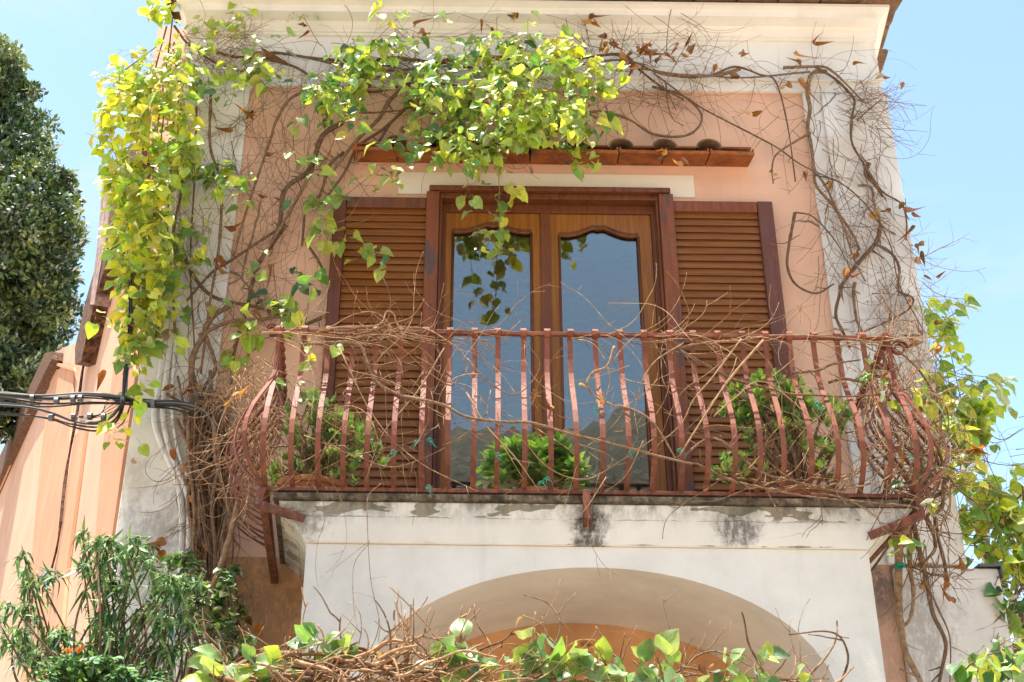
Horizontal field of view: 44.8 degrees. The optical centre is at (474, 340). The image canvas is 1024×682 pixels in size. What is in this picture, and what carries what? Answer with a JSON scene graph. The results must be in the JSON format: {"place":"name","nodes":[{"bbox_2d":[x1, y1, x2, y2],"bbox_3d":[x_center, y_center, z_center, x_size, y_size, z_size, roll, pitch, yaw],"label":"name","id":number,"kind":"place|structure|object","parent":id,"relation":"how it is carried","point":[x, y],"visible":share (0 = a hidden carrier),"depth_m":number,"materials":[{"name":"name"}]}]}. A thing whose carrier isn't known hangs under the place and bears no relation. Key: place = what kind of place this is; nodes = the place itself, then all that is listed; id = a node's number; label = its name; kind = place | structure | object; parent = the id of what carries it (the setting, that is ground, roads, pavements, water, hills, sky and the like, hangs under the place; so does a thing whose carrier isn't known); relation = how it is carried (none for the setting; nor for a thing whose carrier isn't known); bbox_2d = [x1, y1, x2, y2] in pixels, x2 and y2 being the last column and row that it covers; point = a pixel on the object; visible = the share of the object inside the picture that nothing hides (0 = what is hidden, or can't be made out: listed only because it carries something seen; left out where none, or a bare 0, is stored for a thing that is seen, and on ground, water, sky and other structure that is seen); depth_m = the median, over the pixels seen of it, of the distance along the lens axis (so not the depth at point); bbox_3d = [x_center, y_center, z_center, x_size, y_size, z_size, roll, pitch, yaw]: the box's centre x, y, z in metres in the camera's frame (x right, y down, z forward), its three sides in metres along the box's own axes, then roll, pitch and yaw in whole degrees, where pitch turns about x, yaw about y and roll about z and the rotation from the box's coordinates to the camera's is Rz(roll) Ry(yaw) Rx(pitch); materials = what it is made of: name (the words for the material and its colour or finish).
{"place":"outdoors","nodes":[
{"label":"outdoors","id":0,"kind":"place"},
{"bbox_2d":[21,650,176,681],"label":"dense shrub","id":1,"kind":"object","parent":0,"point":[71,668],"visible":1,"depth_m":5.05,"materials":[{"name":"green plant"}]},
{"bbox_2d":[64,644,84,653],"bbox_3d":[-1.708,1.310,5.279,0.084,0.050,0.021,2,-27,-3],"label":"orange flower","id":2,"kind":"object","parent":1,"relation":"on","point":[76,649],"visible":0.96,"depth_m":5.28,"materials":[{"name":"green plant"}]},
{"bbox_2d":[0,0,1023,641],"label":"sky","id":3,"kind":"structure","parent":0,"point":[967,56],"materials":[{"name":"blue"}]},
{"label":"ground","id":4,"kind":"structure","parent":0,"visible":0},
{"bbox_2d":[0,32,91,444],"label":"evergreen tree","id":5,"kind":"object","parent":4,"relation":"on","point":[43,230],"visible":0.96,"depth_m":28.13,"materials":[{"name":"green plant"}]},
{"bbox_2d":[102,0,1014,681],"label":"house","id":6,"kind":"structure","parent":4,"relation":"on","point":[622,224],"depth_m":8.30,"materials":[{"name":"pink paint"}]},
{"bbox_2d":[0,272,133,431],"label":"cable bundle","id":7,"kind":"object","parent":6,"relation":"attached to","point":[74,416],"visible":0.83,"depth_m":7.56,"materials":[{"name":"grey rubber"}]},
{"bbox_2d":[0,391,212,460],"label":"cable bundle","id":8,"kind":"object","parent":6,"relation":"attached to","point":[72,397],"visible":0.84,"depth_m":7.65,"materials":[{"name":"grey rubber"}]},
{"bbox_2d":[45,26,187,680],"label":"side wing","id":9,"kind":"structure","parent":6,"relation":"attached to","point":[96,472],"depth_m":9.99,"materials":[{"name":"beige paint"}]},
{"bbox_2d":[0,343,80,681],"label":"neighbouring wing","id":10,"kind":"structure","parent":9,"relation":"attached to","point":[34,456],"depth_m":19.99,"materials":[{"name":"beige paint"}]},
{"bbox_2d":[41,568,54,585],"bbox_3d":[-3.702,2.043,10.741,0.050,0.390,0.939,12,-29,-21],"label":"junction box","id":11,"kind":"object","parent":9,"relation":"attached to","point":[43,574],"visible":0.39,"depth_m":10.49,"materials":[{"name":"beige plastic"}]},
{"bbox_2d":[50,366,84,568],"bbox_3d":[-3.578,0.755,11.165,0.043,2.625,0.840,12,-29,-21],"label":"wall cable","id":12,"kind":"object","parent":9,"relation":"attached to","point":[66,471],"depth_m":11.12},
{"bbox_2d":[85,0,206,463],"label":"climbing vine","id":13,"kind":"object","parent":6,"relation":"attached to","point":[138,197],"visible":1,"depth_m":8.12,"materials":[{"name":"green plant"}]},
{"bbox_2d":[151,143,184,678],"bbox_3d":[-1.900,0.268,7.957,0.482,3.740,0.038,1,-27,0],"label":"conduit","id":14,"kind":"object","parent":6,"relation":"attached to","point":[160,443],"visible":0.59,"depth_m":7.76,"materials":[{"name":"grey plastic"}]},
{"bbox_2d":[160,154,192,676],"bbox_3d":[-1.871,0.268,7.957,0.489,3.740,0.038,1,-27,0],"label":"conduit","id":15,"kind":"object","parent":6,"relation":"attached to","point":[164,426],"visible":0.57,"depth_m":7.82,"materials":[{"name":"grey plastic"}]},
{"bbox_2d":[170,155,193,673],"bbox_3d":[-1.843,0.284,7.949,0.486,3.701,0.022,1,-27,0],"label":"conduit","id":16,"kind":"object","parent":6,"relation":"attached to","point":[173,375],"visible":0.38,"depth_m":7.98,"materials":[{"name":"grey plastic"}]},
{"bbox_2d":[107,1,393,680],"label":"climbing vine","id":17,"kind":"object","parent":6,"relation":"attached to","point":[194,432],"visible":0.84,"depth_m":8.23,"materials":[{"name":"green plant"}]},
{"bbox_2d":[266,382,389,494],"bbox_3d":[-0.831,0.615,6.989,0.750,0.779,0.515,1,-27,0],"label":"potted plant","id":18,"kind":"object","parent":6,"relation":"on","point":[353,462],"visible":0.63,"depth_m":6.93,"materials":[{"name":"green plant"}]},
{"bbox_2d":[451,235,507,398],"bbox_3d":[0.025,-0.256,9.762,0.470,1.349,0.470,1,-27,0],"label":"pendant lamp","id":19,"kind":"object","parent":6,"relation":"hanging from","point":[485,387],"visible":0.63,"depth_m":9.60,"materials":[{"name":"glass"}]},
{"bbox_2d":[243,0,751,266],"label":"climbing vine","id":20,"kind":"object","parent":6,"relation":"attached to","point":[540,117],"visible":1,"depth_m":8.60,"materials":[{"name":"green plant"}]},
{"bbox_2d":[476,431,594,489],"bbox_3d":[0.328,0.734,6.878,0.683,0.492,0.375,1,-27,0],"label":"potted plant","id":21,"kind":"object","parent":6,"relation":"on","point":[537,472],"visible":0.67,"depth_m":6.83,"materials":[{"name":"green plant"}]},
{"bbox_2d":[417,185,693,490],"bbox_3d":[0.505,0.155,8.104,1.705,2.636,0.235,1,-27,0],"label":"balcony door","id":22,"kind":"structure","parent":6,"relation":"in","point":[551,215],"depth_m":8.38,"materials":[{"name":"brown wood"}]},
{"bbox_2d":[156,251,989,640],"bbox_3d":[0.499,0.653,6.822,4.908,2.200,1.421,1,-27,0],"label":"climbing vine","id":23,"kind":"object","parent":6,"relation":"attached to","point":[930,411],"visible":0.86,"depth_m":6.64,"materials":[{"name":"brown plant"}]},
{"bbox_2d":[225,323,947,583],"bbox_3d":[0.580,0.719,7.041,4.077,1.302,1.378,1,-27,0],"label":"balcony railing","id":24,"kind":"object","parent":6,"relation":"attached to","point":[266,507],"visible":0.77,"depth_m":6.51,"materials":[{"name":"brown metal"}]},
{"bbox_2d":[710,367,854,492],"bbox_3d":[1.735,0.604,7.090,0.856,0.947,0.517,1,-27,0],"label":"potted plant","id":25,"kind":"object","parent":6,"relation":"on","point":[742,411],"visible":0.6,"depth_m":7.10,"materials":[{"name":"green plant"}]},
{"bbox_2d":[652,21,1004,507],"bbox_3d":[2.356,-0.832,8.322,2.157,4.052,0.626,1,-27,0],"label":"climbing vine","id":26,"kind":"object","parent":6,"relation":"attached to","point":[847,273],"visible":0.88,"depth_m":8.49,"materials":[{"name":"brown plant"}]},
{"bbox_2d":[848,348,1011,681],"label":"climbing vine","id":27,"kind":"object","parent":6,"relation":"attached to","point":[899,565],"visible":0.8,"depth_m":6.51,"materials":[{"name":"brown plant"}]},
{"bbox_2d":[914,294,1023,514],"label":"climbing vine","id":28,"kind":"object","parent":6,"relation":"attached to","point":[985,408],"visible":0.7,"depth_m":7.96,"materials":[{"name":"green plant"}]},
{"bbox_2d":[933,418,1023,680],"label":"climbing vine","id":29,"kind":"object","parent":6,"relation":"attached to","point":[1007,525],"visible":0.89,"depth_m":7.56,"materials":[{"name":"green plant"}]},
{"bbox_2d":[983,524,1023,670],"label":"tree","id":30,"kind":"object","parent":4,"relation":"on","point":[1004,586],"visible":0.09,"depth_m":8.23,"materials":[{"name":"green plant"}]},
{"label":"garden soil","id":31,"kind":"structure","parent":0,"visible":0},
{"bbox_2d":[0,514,207,681],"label":"willow leaved shrub","id":32,"kind":"object","parent":31,"relation":"on","point":[123,643],"visible":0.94,"depth_m":5.59,"materials":[{"name":"green plant"}]},
{"bbox_2d":[159,548,256,681],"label":"ivy","id":33,"kind":"object","parent":31,"relation":"on","point":[190,562],"visible":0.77,"depth_m":6.84,"materials":[{"name":"green plant"}]},
{"bbox_2d":[946,627,1023,681],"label":"climbing vine","id":34,"kind":"object","parent":31,"relation":"on","point":[1000,665],"visible":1,"depth_m":5.54,"materials":[{"name":"green plant"}]},
{"bbox_3d":[0.244,2.499,4.117,4.050,2.452,0.120,1,-27,0],"label":"pergola","id":35,"kind":"object","parent":31,"relation":"on","visible":0},
{"bbox_2d":[181,578,853,681],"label":"climbing vine","id":36,"kind":"object","parent":35,"relation":"attached to","point":[331,657],"visible":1,"depth_m":4.68,"materials":[{"name":"green plant"}]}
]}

